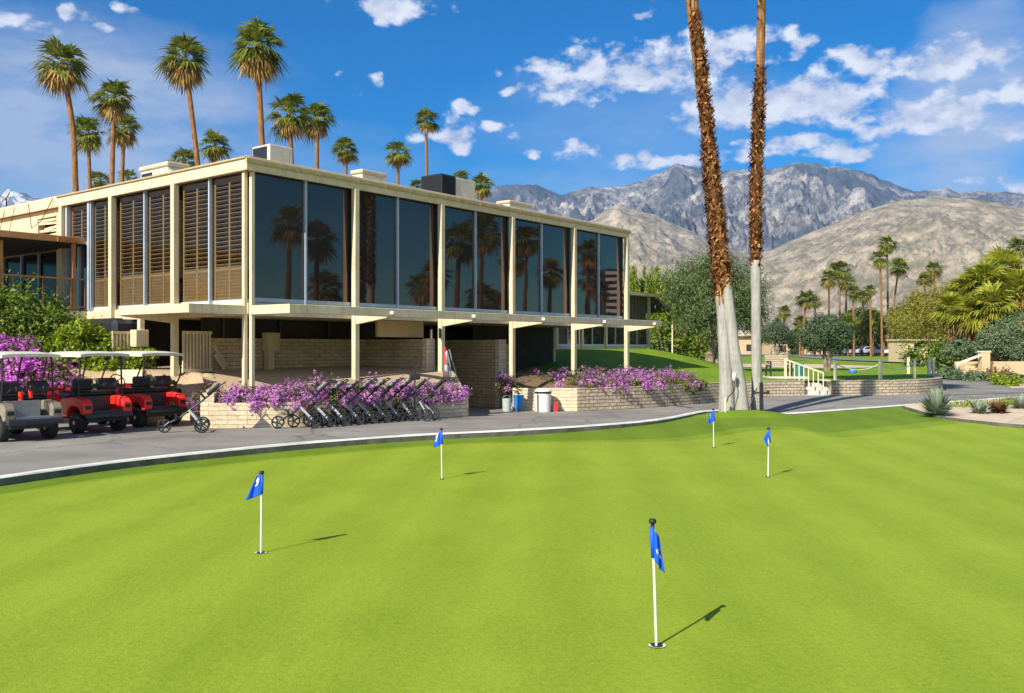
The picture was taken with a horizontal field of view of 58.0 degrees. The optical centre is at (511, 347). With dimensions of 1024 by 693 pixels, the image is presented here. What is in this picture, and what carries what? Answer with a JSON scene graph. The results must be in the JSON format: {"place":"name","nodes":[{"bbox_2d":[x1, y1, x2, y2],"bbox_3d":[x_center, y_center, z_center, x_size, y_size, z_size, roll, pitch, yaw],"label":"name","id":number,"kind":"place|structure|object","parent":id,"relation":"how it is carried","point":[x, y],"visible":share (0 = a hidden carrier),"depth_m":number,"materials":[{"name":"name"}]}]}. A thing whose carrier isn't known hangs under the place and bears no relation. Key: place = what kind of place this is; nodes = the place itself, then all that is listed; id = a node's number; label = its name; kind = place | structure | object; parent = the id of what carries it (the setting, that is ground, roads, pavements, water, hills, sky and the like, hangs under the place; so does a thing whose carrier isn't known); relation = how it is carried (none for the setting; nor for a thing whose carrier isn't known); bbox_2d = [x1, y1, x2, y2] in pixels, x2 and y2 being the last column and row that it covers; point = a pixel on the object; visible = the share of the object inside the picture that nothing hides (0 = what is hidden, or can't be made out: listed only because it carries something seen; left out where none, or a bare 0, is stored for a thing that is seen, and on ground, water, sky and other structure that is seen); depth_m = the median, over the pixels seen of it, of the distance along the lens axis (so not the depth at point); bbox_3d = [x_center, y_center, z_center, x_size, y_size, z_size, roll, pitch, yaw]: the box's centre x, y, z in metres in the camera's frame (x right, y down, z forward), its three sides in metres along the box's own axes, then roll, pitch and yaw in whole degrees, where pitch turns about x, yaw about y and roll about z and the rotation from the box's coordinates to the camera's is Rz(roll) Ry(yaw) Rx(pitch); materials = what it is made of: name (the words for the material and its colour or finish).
{"place":"outdoors","nodes":[
{"label":"outdoors","id":0,"kind":"place"},
{"bbox_2d":[13,365,461,399],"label":"gravel bank","id":1,"kind":"structure","parent":0,"point":[204,380],"depth_m":24.37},
{"bbox_2d":[0,269,92,368],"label":"hibiscus hedge","id":2,"kind":"object","parent":1,"relation":"on","point":[8,320],"visible":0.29,"depth_m":24.32,"materials":[{"name":"green plant"}]},
{"bbox_2d":[34,313,129,371],"bbox_3d":[-11.276,0.005,24.129,2.580,1.853,1.549,0,0,0],"label":"bright shrub","id":3,"kind":"object","parent":1,"relation":"on","point":[67,337],"visible":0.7,"depth_m":23.75,"materials":[{"name":"green plant"}]},
{"bbox_2d":[99,319,150,348],"bbox_3d":[-10.637,-0.030,25.360,0.900,1.500,1.170,0,0,38],"label":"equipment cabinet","id":4,"kind":"object","parent":1,"relation":"on","point":[119,324],"visible":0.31,"depth_m":24.94,"materials":[{"name":"metal"}]},
{"bbox_2d":[125,346,159,369],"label":"bright shrub","id":5,"kind":"object","parent":1,"relation":"on","point":[135,363],"visible":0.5,"depth_m":24.15,"materials":[{"name":"green plant"}]},
{"bbox_2d":[215,380,288,415],"bbox_3d":[-6.021,1.141,21.366,1.844,0.791,1.440,0,0,0],"label":"lantana","id":6,"kind":"object","parent":1,"relation":"on","point":[256,398],"visible":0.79,"depth_m":20.97,"materials":[{"name":"purple plant"}]},
{"bbox_2d":[251,377,328,412],"bbox_3d":[-5.236,1.110,21.585,1.975,0.879,1.395,0,0,0],"label":"lantana","id":7,"kind":"object","parent":1,"relation":"on","point":[305,396],"visible":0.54,"depth_m":21.36,"materials":[{"name":"purple plant"}]},
{"bbox_2d":[288,370,358,411],"bbox_3d":[-4.510,1.034,22.171,1.827,1.034,1.379,0,0,0],"label":"lantana","id":8,"kind":"object","parent":1,"relation":"on","point":[348,396],"visible":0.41,"depth_m":21.95,"materials":[{"name":"purple plant"}]},
{"bbox_2d":[329,379,394,408],"bbox_3d":[-3.781,1.142,22.908,1.861,0.758,1.460,0,0,0],"label":"lantana","id":9,"kind":"object","parent":1,"relation":"on","point":[378,392],"visible":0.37,"depth_m":22.53,"materials":[{"name":"purple plant"}]},
{"bbox_2d":[355,372,423,408],"bbox_3d":[-3.148,1.069,23.548,1.787,0.948,1.514,0,0,0],"label":"lantana","id":10,"kind":"object","parent":1,"relation":"on","point":[406,391],"visible":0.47,"depth_m":23.12,"materials":[{"name":"purple plant"}]},
{"bbox_2d":[401,379,450,406],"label":"lantana","id":11,"kind":"object","parent":1,"relation":"on","point":[440,392],"visible":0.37,"depth_m":23.87,"materials":[{"name":"purple plant"}]},
{"bbox_2d":[433,379,473,405],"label":"lantana","id":12,"kind":"object","parent":1,"relation":"on","point":[456,393],"visible":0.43,"depth_m":24.48,"materials":[{"name":"purple plant"}]},
{"bbox_2d":[0,406,943,492],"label":"fringe grass","id":13,"kind":"structure","parent":0,"point":[842,421],"depth_m":20.71,"materials":[{"name":"plant"}]},
{"bbox_2d":[695,410,798,417],"bbox_3d":[6.350,1.777,25.100,3.200,0.193,1.900,0,0,0],"label":"palm mound","id":14,"kind":"object","parent":13,"relation":"on","point":[746,414],"visible":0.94,"depth_m":24.67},
{"bbox_2d":[652,0,734,411],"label":"tall palm","id":15,"kind":"object","parent":14,"relation":"on","point":[726,388],"visible":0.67,"depth_m":25.37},
{"bbox_2d":[688,0,748,409],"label":"tall palm","id":16,"kind":"object","parent":14,"relation":"on","point":[706,110],"visible":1,"depth_m":25.22,"materials":[{"name":"plant"}]},
{"bbox_2d":[746,0,768,410],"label":"tall palm","id":17,"kind":"object","parent":14,"relation":"on","point":[756,154],"visible":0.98,"depth_m":25.88,"materials":[{"name":"plant"}]},
{"bbox_2d":[903,407,1023,427],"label":"bed edging","id":18,"kind":"object","parent":13,"relation":"on","point":[972,421],"visible":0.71,"depth_m":22.67,"materials":[{"name":"concrete"}]},
{"bbox_2d":[905,399,1023,424],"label":"sand bed","id":19,"kind":"object","parent":13,"relation":"on","point":[1014,416],"visible":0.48,"depth_m":24.43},
{"bbox_2d":[917,386,955,415],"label":"agave","id":20,"kind":"object","parent":19,"relation":"on","point":[936,402],"visible":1,"depth_m":24.25,"materials":[{"name":"green plant"}]},
{"bbox_2d":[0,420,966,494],"bbox_3d":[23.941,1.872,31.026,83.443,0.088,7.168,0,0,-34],"label":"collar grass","id":21,"kind":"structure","parent":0,"point":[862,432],"depth_m":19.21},
{"bbox_2d":[0,423,1023,692],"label":"putting green","id":22,"kind":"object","parent":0,"point":[890,561],"visible":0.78,"depth_m":7.91,"materials":[{"name":"plant"}]},
{"bbox_2d":[648,643,665,647],"bbox_3d":[0.932,1.911,5.934,0.112,0.003,0.112,0,0,0],"label":"golf hole","id":23,"kind":"object","parent":22,"relation":"in","point":[660,645],"visible":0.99,"depth_m":5.93,"materials":[{"name":"plastic"}]},
{"bbox_2d":[649,518,664,645],"bbox_3d":[0.930,1.566,5.926,0.104,0.940,0.055,0,0,14],"label":"putting flag","id":24,"kind":"object","parent":23,"relation":"in","point":[656,553],"visible":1,"depth_m":5.93,"materials":[{"name":"white paint"}]},
{"bbox_3d":[-2.348,1.911,8.627,0.112,0.003,0.112,0,0,0],"label":"golf hole","id":25,"kind":"object","parent":22,"relation":"on","visible":0},
{"bbox_2d":[245,471,263,552],"bbox_3d":[-2.401,1.591,8.624,0.172,0.890,0.055,0,0,0],"label":"putting flag","id":26,"kind":"object","parent":25,"relation":"in","point":[256,489],"visible":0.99,"depth_m":8.62,"materials":[{"name":"white paint"}]},
{"bbox_2d":[0,388,1023,474],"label":"road","id":27,"kind":"structure","parent":0,"point":[26,450],"depth_m":20.14,"materials":[{"name":"asphalt"}]},
{"bbox_2d":[0,351,63,441],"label":"golf cart","id":28,"kind":"object","parent":27,"relation":"on","point":[30,407],"visible":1,"depth_m":18.05,"materials":[{"name":"beige plastic"}]},
{"bbox_2d":[0,327,82,392],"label":"bougainvillea","id":29,"kind":"object","parent":27,"relation":"on","point":[32,371],"visible":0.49,"depth_m":21.63,"materials":[{"name":"purple plant"}]},
{"bbox_2d":[36,351,132,433],"bbox_3d":[-9.436,0.934,20.212,2.333,1.733,1.104,0,0,36],"label":"golf cart","id":30,"kind":"object","parent":27,"relation":"on","point":[83,402],"visible":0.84,"depth_m":19.73,"materials":[{"name":"red plastic"}]},
{"bbox_2d":[96,351,187,426],"bbox_3d":[-8.796,0.934,21.731,2.333,1.733,1.104,0,0,35],"label":"golf cart","id":31,"kind":"object","parent":27,"relation":"on","point":[156,399],"visible":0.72,"depth_m":21.24,"materials":[{"name":"red plastic"}]},
{"bbox_2d":[157,381,225,432],"bbox_3d":[-6.847,1.260,19.741,1.397,1.078,0.580,0,0,-16],"label":"push cart","id":32,"kind":"object","parent":27,"relation":"on","point":[199,420],"visible":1,"depth_m":19.64,"materials":[{"name":"black plastic"}]},
{"bbox_2d":[181,388,218,420],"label":"planter wall","id":33,"kind":"structure","parent":27,"relation":"on","point":[187,393],"depth_m":22.78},
{"bbox_2d":[271,380,334,428],"bbox_3d":[-4.710,1.260,20.780,1.397,1.078,0.580,0,0,-23],"label":"push cart","id":34,"kind":"object","parent":27,"relation":"on","point":[312,416],"visible":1,"depth_m":20.68,"materials":[{"name":"metal"}]},
{"bbox_2d":[287,379,348,427],"bbox_3d":[-4.434,1.260,21.098,1.397,1.078,0.580,0,0,-24],"label":"push cart","id":35,"kind":"object","parent":27,"relation":"on","point":[326,416],"visible":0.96,"depth_m":21.00,"materials":[{"name":"black plastic"}]},
{"bbox_2d":[302,379,363,425],"bbox_3d":[-4.155,1.260,21.412,1.397,1.078,0.580,0,0,-22],"label":"push cart","id":36,"kind":"object","parent":27,"relation":"on","point":[347,389],"visible":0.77,"depth_m":21.39,"materials":[{"name":"black plastic"}]},
{"bbox_2d":[200,395,467,427],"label":"planter wall","id":37,"kind":"structure","parent":27,"relation":"on","point":[218,415],"depth_m":20.97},
{"bbox_2d":[332,378,390,423],"bbox_3d":[-3.603,1.260,22.049,1.397,1.078,0.580,0,0,-24],"label":"push cart","id":38,"kind":"object","parent":27,"relation":"on","point":[379,384],"visible":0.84,"depth_m":22.03,"materials":[{"name":"black metal"}]},
{"bbox_2d":[396,377,450,420],"bbox_3d":[-2.226,1.260,22.932,1.397,1.078,0.580,0,0,14],"label":"push cart","id":39,"kind":"object","parent":27,"relation":"on","point":[437,385],"visible":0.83,"depth_m":22.88,"materials":[{"name":"black metal"}]},
{"bbox_2d":[0,396,1023,485],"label":"kerb","id":40,"kind":"structure","parent":27,"relation":"on","point":[31,476],"depth_m":17.34,"materials":[{"name":"paint"}]},
{"bbox_2d":[534,389,550,411],"bbox_3d":[0.940,1.590,28.000,0.530,0.700,0.530,0,0,0],"label":"white bin","id":41,"kind":"object","parent":27,"relation":"on","point":[542,400],"visible":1,"depth_m":27.79,"materials":[{"name":"paint"}]},
{"bbox_2d":[513,388,576,410],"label":"planter wall","id":42,"kind":"structure","parent":27,"relation":"on","point":[565,399],"depth_m":28.40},
{"bbox_2d":[577,380,804,410],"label":"lawn wall","id":43,"kind":"structure","parent":27,"relation":"on","point":[633,397],"depth_m":30.41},
{"bbox_2d":[831,372,942,395],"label":"lawn wall","id":44,"kind":"structure","parent":27,"relation":"on","point":[876,387],"depth_m":35.42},
{"bbox_2d":[0,0,1023,198],"label":"sky","id":45,"kind":"structure","parent":0,"point":[561,97],"materials":[{"name":"blue"}]},
{"bbox_2d":[431,204,750,343],"bbox_3d":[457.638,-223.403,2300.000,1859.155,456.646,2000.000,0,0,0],"label":"foothill","id":46,"kind":"structure","parent":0,"point":[655,240],"depth_m":2556.11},
{"bbox_2d":[515,349,933,383],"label":"lawn","id":47,"kind":"structure","parent":0,"point":[609,359],"depth_m":41.30,"materials":[{"name":"plant"}]},
{"bbox_2d":[498,374,663,389],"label":"planting soil","id":48,"kind":"structure","parent":47,"relation":"on","point":[535,383],"depth_m":29.29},
{"bbox_2d":[492,370,528,393],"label":"lantana","id":49,"kind":"object","parent":48,"relation":"on","point":[508,380],"visible":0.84,"depth_m":28.99,"materials":[{"name":"purple plant"}]},
{"bbox_2d":[546,365,604,391],"bbox_3d":[2.023,1.043,29.850,1.946,0.986,2.728,0,0,0],"label":"lantana","id":50,"kind":"object","parent":48,"relation":"on","point":[567,374],"visible":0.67,"depth_m":29.34,"materials":[{"name":"purple plant"}]},
{"bbox_2d":[578,365,631,393],"bbox_3d":[2.947,1.018,30.239,1.926,1.027,2.675,0,0,0],"label":"lantana","id":51,"kind":"object","parent":48,"relation":"on","point":[605,382],"visible":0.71,"depth_m":29.60,"materials":[{"name":"purple plant"}]},
{"bbox_2d":[605,364,655,393],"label":"lantana","id":52,"kind":"object","parent":48,"relation":"on","point":[645,384],"visible":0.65,"depth_m":30.19,"materials":[{"name":"purple plant"}]},
{"bbox_2d":[633,366,677,391],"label":"lantana","id":53,"kind":"object","parent":48,"relation":"on","point":[660,381],"visible":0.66,"depth_m":30.97,"materials":[{"name":"purple plant"}]},
{"bbox_2d":[657,365,699,391],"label":"lantana","id":54,"kind":"object","parent":48,"relation":"on","point":[686,377],"visible":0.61,"depth_m":32.05,"materials":[{"name":"purple plant"}]},
{"bbox_2d":[555,291,674,352],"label":"annex building","id":55,"kind":"structure","parent":47,"relation":"on","point":[641,305],"depth_m":49.09,"materials":[{"name":"concrete"}]},
{"bbox_2d":[623,264,701,350],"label":"bamboo hedge","id":56,"kind":"object","parent":47,"relation":"on","point":[634,284],"visible":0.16,"depth_m":60.37,"materials":[{"name":"green plant"}]},
{"bbox_2d":[646,317,717,362],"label":"dark hedge","id":57,"kind":"object","parent":47,"relation":"on","point":[688,347],"visible":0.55,"depth_m":56.89,"materials":[{"name":"green plant"}]},
{"bbox_2d":[652,247,774,364],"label":"olive tree","id":58,"kind":"object","parent":47,"relation":"on","point":[694,315],"visible":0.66,"depth_m":48.43,"materials":[{"name":"green plant"}]},
{"bbox_2d":[761,320,797,359],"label":"olive tree","id":59,"kind":"object","parent":47,"relation":"on","point":[781,331],"visible":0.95,"depth_m":91.57,"materials":[{"name":"green plant"}]},
{"bbox_2d":[794,309,857,370],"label":"olive tree","id":60,"kind":"object","parent":47,"relation":"on","point":[827,332],"visible":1,"depth_m":51.59,"materials":[{"name":"green plant"}]},
{"bbox_2d":[868,250,891,356],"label":"palm tree","id":61,"kind":"object","parent":47,"relation":"on","point":[879,263],"visible":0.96,"depth_m":138.15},
{"bbox_2d":[876,232,898,355],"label":"palm tree","id":62,"kind":"object","parent":47,"relation":"on","point":[886,248],"visible":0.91,"depth_m":145.46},
{"bbox_2d":[475,162,1023,254],"bbox_3d":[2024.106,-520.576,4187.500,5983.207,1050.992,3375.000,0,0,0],"label":"mountain ridge","id":63,"kind":"structure","parent":0,"point":[801,199],"depth_m":4552.46,"materials":[{"name":"stone"}]},
{"bbox_2d":[649,196,1023,349],"bbox_3d":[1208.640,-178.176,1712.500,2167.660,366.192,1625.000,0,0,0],"label":"foothill","id":64,"kind":"structure","parent":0,"point":[951,234],"depth_m":1731.82,"materials":[{"name":"stone"}]},
{"bbox_2d":[943,377,1023,394],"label":"branch road","id":65,"kind":"structure","parent":0,"point":[957,387],"depth_m":40.68,"materials":[{"name":"concrete"}]},
{"bbox_2d":[943,380,1023,387],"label":"desert verge","id":66,"kind":"structure","parent":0,"point":[1020,386],"depth_m":43.87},
{"bbox_2d":[886,339,942,365],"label":"garden house","id":67,"kind":"structure","parent":66,"relation":"on","point":[893,356],"depth_m":81.05,"materials":[{"name":"beige paint"}]},
{"bbox_2d":[879,273,961,357],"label":"palo verde tree","id":68,"kind":"object","parent":66,"relation":"on","point":[916,322],"visible":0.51,"depth_m":69.61,"materials":[{"name":"green plant"}]},
{"bbox_2d":[923,291,960,366],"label":"fan palm","id":69,"kind":"object","parent":66,"relation":"on","point":[941,306],"visible":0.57,"depth_m":64.82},
{"bbox_2d":[895,331,1022,371],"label":"dark shrub","id":70,"kind":"object","parent":66,"relation":"on","point":[933,350],"visible":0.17,"depth_m":64.23,"materials":[{"name":"green plant"}]},
{"bbox_2d":[938,337,983,360],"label":"rounded shrub","id":71,"kind":"object","parent":66,"relation":"on","point":[959,348],"visible":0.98,"depth_m":60.65,"materials":[{"name":"green plant"}]},
{"bbox_2d":[939,292,993,360],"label":"fan palm","id":72,"kind":"object","parent":66,"relation":"on","point":[969,325],"visible":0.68,"depth_m":61.67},
{"bbox_2d":[950,258,1020,350],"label":"fan palm","id":73,"kind":"object","parent":66,"relation":"on","point":[985,270],"visible":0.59,"depth_m":62.58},
{"bbox_2d":[954,361,1023,374],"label":"boundary wall","id":74,"kind":"structure","parent":66,"relation":"on","point":[1017,367],"depth_m":57.66,"materials":[{"name":"beige paint"}]},
{"bbox_2d":[964,280,1023,360],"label":"fan palm","id":75,"kind":"object","parent":66,"relation":"on","point":[996,294],"visible":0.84,"depth_m":60.49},
{"bbox_2d":[973,307,1023,360],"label":"rounded shrub","id":76,"kind":"object","parent":66,"relation":"on","point":[1005,336],"visible":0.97,"depth_m":59.18,"materials":[{"name":"green plant"}]},
{"bbox_2d":[978,243,1023,282],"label":"fan palm","id":77,"kind":"object","parent":66,"relation":"on","point":[1008,257],"visible":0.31,"depth_m":66.54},
{"bbox_2d":[1003,265,1023,352],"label":"fan palm","id":78,"kind":"object","parent":66,"relation":"on","point":[1018,275],"visible":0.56,"depth_m":63.47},
{"bbox_3d":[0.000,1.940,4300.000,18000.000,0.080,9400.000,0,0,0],"label":"ground","id":79,"kind":"structure","parent":0,"visible":0},
{"bbox_2d":[26,34,96,191],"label":"palm tree","id":80,"kind":"object","parent":79,"relation":"on","point":[65,80],"visible":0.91,"depth_m":58.28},
{"bbox_2d":[64,114,107,188],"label":"palm tree","id":81,"kind":"object","parent":79,"relation":"on","point":[88,141],"visible":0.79,"depth_m":82.31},
{"bbox_2d":[84,77,136,184],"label":"palm tree","id":82,"kind":"object","parent":79,"relation":"on","point":[113,109],"visible":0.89,"depth_m":69.05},
{"bbox_2d":[105,113,144,181],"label":"palm tree","id":83,"kind":"object","parent":79,"relation":"on","point":[124,136],"visible":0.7,"depth_m":82.42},
{"bbox_2d":[152,31,214,165],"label":"palm tree","id":84,"kind":"object","parent":79,"relation":"on","point":[184,70],"visible":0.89,"depth_m":64.62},
{"bbox_2d":[198,128,233,162],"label":"palm tree","id":85,"kind":"object","parent":79,"relation":"on","point":[214,152],"visible":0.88,"depth_m":81.67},
{"bbox_2d":[225,16,290,145],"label":"palm tree","id":86,"kind":"object","parent":79,"relation":"on","point":[259,61],"visible":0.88,"depth_m":55.82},
{"bbox_2d":[265,91,317,163],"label":"palm tree","id":87,"kind":"object","parent":79,"relation":"on","point":[290,126],"visible":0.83,"depth_m":68.98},
{"bbox_2d":[298,100,336,168],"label":"palm tree","id":88,"kind":"object","parent":79,"relation":"on","point":[318,112],"visible":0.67,"depth_m":78.28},
{"bbox_2d":[0,155,661,407],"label":"clubhouse","id":89,"kind":"structure","parent":79,"relation":"on","point":[246,262],"depth_m":26.12,"materials":[{"name":"beige paint"}]},
{"bbox_2d":[6,252,55,309],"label":"window pane","id":90,"kind":"structure","parent":89,"relation":"in","point":[48,260],"depth_m":29.42,"materials":[{"name":"black glass"}]},
{"bbox_2d":[70,204,100,310],"bbox_3d":[-12.574,-2.660,27.192,1.300,3.120,0.310,0,0,38],"label":"window pane","id":91,"kind":"structure","parent":89,"relation":"in","point":[83,248],"depth_m":26.98,"materials":[{"name":"black glass"}]},
{"bbox_2d":[139,161,189,177],"bbox_3d":[-9.655,-4.810,25.935,1.936,0.660,0.704,0,0,38],"label":"roof vent","id":92,"kind":"object","parent":89,"relation":"on","point":[158,168],"visible":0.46,"depth_m":25.69,"materials":[{"name":"metal"}]},
{"bbox_2d":[253,144,291,163],"bbox_3d":[-6.256,-4.862,24.262,0.739,0.783,0.894,0,0,38],"label":"air conditioner","id":93,"kind":"object","parent":89,"relation":"on","point":[275,152],"visible":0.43,"depth_m":23.92,"materials":[{"name":"metal"}]},
{"bbox_2d":[255,172,303,299],"bbox_3d":[-5.751,-2.700,22.730,0.020,3.040,1.533,0,0,38],"label":"window pane","id":94,"kind":"structure","parent":89,"relation":"in","point":[279,201],"depth_m":22.74,"materials":[{"name":"black glass"}]},
{"bbox_2d":[201,317,374,339],"bbox_3d":[-6.382,-0.545,27.236,0.040,0.550,6.300,0,0,38],"label":"clerestory window","id":95,"kind":"structure","parent":89,"relation":"in","point":[291,329],"depth_m":27.15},
{"bbox_2d":[307,182,350,301],"bbox_3d":[-4.763,-2.700,23.979,0.020,3.040,1.533,0,0,38],"label":"window pane","id":96,"kind":"structure","parent":89,"relation":"in","point":[328,207],"depth_m":23.96,"materials":[{"name":"black glass"}]},
{"bbox_2d":[351,190,395,304],"bbox_3d":[-3.774,-2.700,25.230,0.020,3.040,1.641,0,0,38],"label":"window pane","id":97,"kind":"structure","parent":89,"relation":"in","point":[377,213],"depth_m":25.29,"materials":[{"name":"black glass"}]},
{"bbox_2d":[399,198,436,306],"bbox_3d":[-2.719,-2.700,26.565,0.020,3.040,1.641,0,0,38],"label":"window pane","id":98,"kind":"structure","parent":89,"relation":"in","point":[417,220],"depth_m":26.55,"materials":[{"name":"black glass"}]},
{"bbox_2d":[421,173,474,198],"bbox_3d":[-2.050,-4.966,29.713,0.916,0.989,1.647,0,0,38],"label":"air conditioner","id":99,"kind":"object","parent":89,"relation":"on","point":[448,184],"visible":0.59,"depth_m":29.19,"materials":[{"name":"grey metal"}]},
{"bbox_2d":[437,205,473,308],"bbox_3d":[-1.696,-2.700,27.858,0.020,3.040,1.641,0,0,38],"label":"window pane","id":100,"kind":"structure","parent":89,"relation":"in","point":[459,223],"depth_m":27.94,"materials":[{"name":"black glass"}]},
{"bbox_2d":[477,212,507,309],"bbox_3d":[-0.641,-2.700,29.192,0.020,3.040,1.641,0,0,38],"label":"window pane","id":101,"kind":"structure","parent":89,"relation":"in","point":[492,230],"depth_m":29.21,"materials":[{"name":"black glass"}]},
{"bbox_2d":[472,325,552,370],"bbox_3d":[0.093,0.500,35.247,0.060,2.640,4.900,0,0,38],"label":"lower window","id":102,"kind":"structure","parent":89,"relation":"in","point":[533,345],"depth_m":35.80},
{"bbox_2d":[508,217,539,311],"bbox_3d":[0.406,-2.700,30.517,0.020,3.040,1.721,0,0,38],"label":"window pane","id":103,"kind":"structure","parent":89,"relation":"in","point":[527,233],"depth_m":30.60,"materials":[{"name":"black glass"}]},
{"bbox_2d":[543,224,569,313],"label":"window pane","id":104,"kind":"structure","parent":89,"relation":"in","point":[556,239],"depth_m":31.93,"materials":[{"name":"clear glass"}]},
{"bbox_2d":[570,229,596,314],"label":"window pane","id":105,"kind":"structure","parent":89,"relation":"in","point":[586,241],"depth_m":33.40,"materials":[{"name":"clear glass"}]},
{"bbox_2d":[600,234,622,315],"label":"window pane","id":106,"kind":"structure","parent":89,"relation":"in","point":[611,247],"depth_m":34.72,"materials":[{"name":"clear glass"}]},
{"bbox_2d":[330,136,360,174],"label":"palm tree","id":107,"kind":"object","parent":79,"relation":"on","point":[345,155],"visible":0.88,"depth_m":92.09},
{"bbox_2d":[383,141,413,184],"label":"palm tree","id":108,"kind":"object","parent":79,"relation":"on","point":[397,159],"visible":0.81,"depth_m":92.03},
{"bbox_2d":[410,106,440,338],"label":"palm tree","id":109,"kind":"object","parent":79,"relation":"on","point":[425,126],"visible":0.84,"depth_m":92.15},
{"bbox_2d":[472,171,495,200],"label":"palm tree","id":110,"kind":"object","parent":79,"relation":"on","point":[481,192],"visible":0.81,"depth_m":95.24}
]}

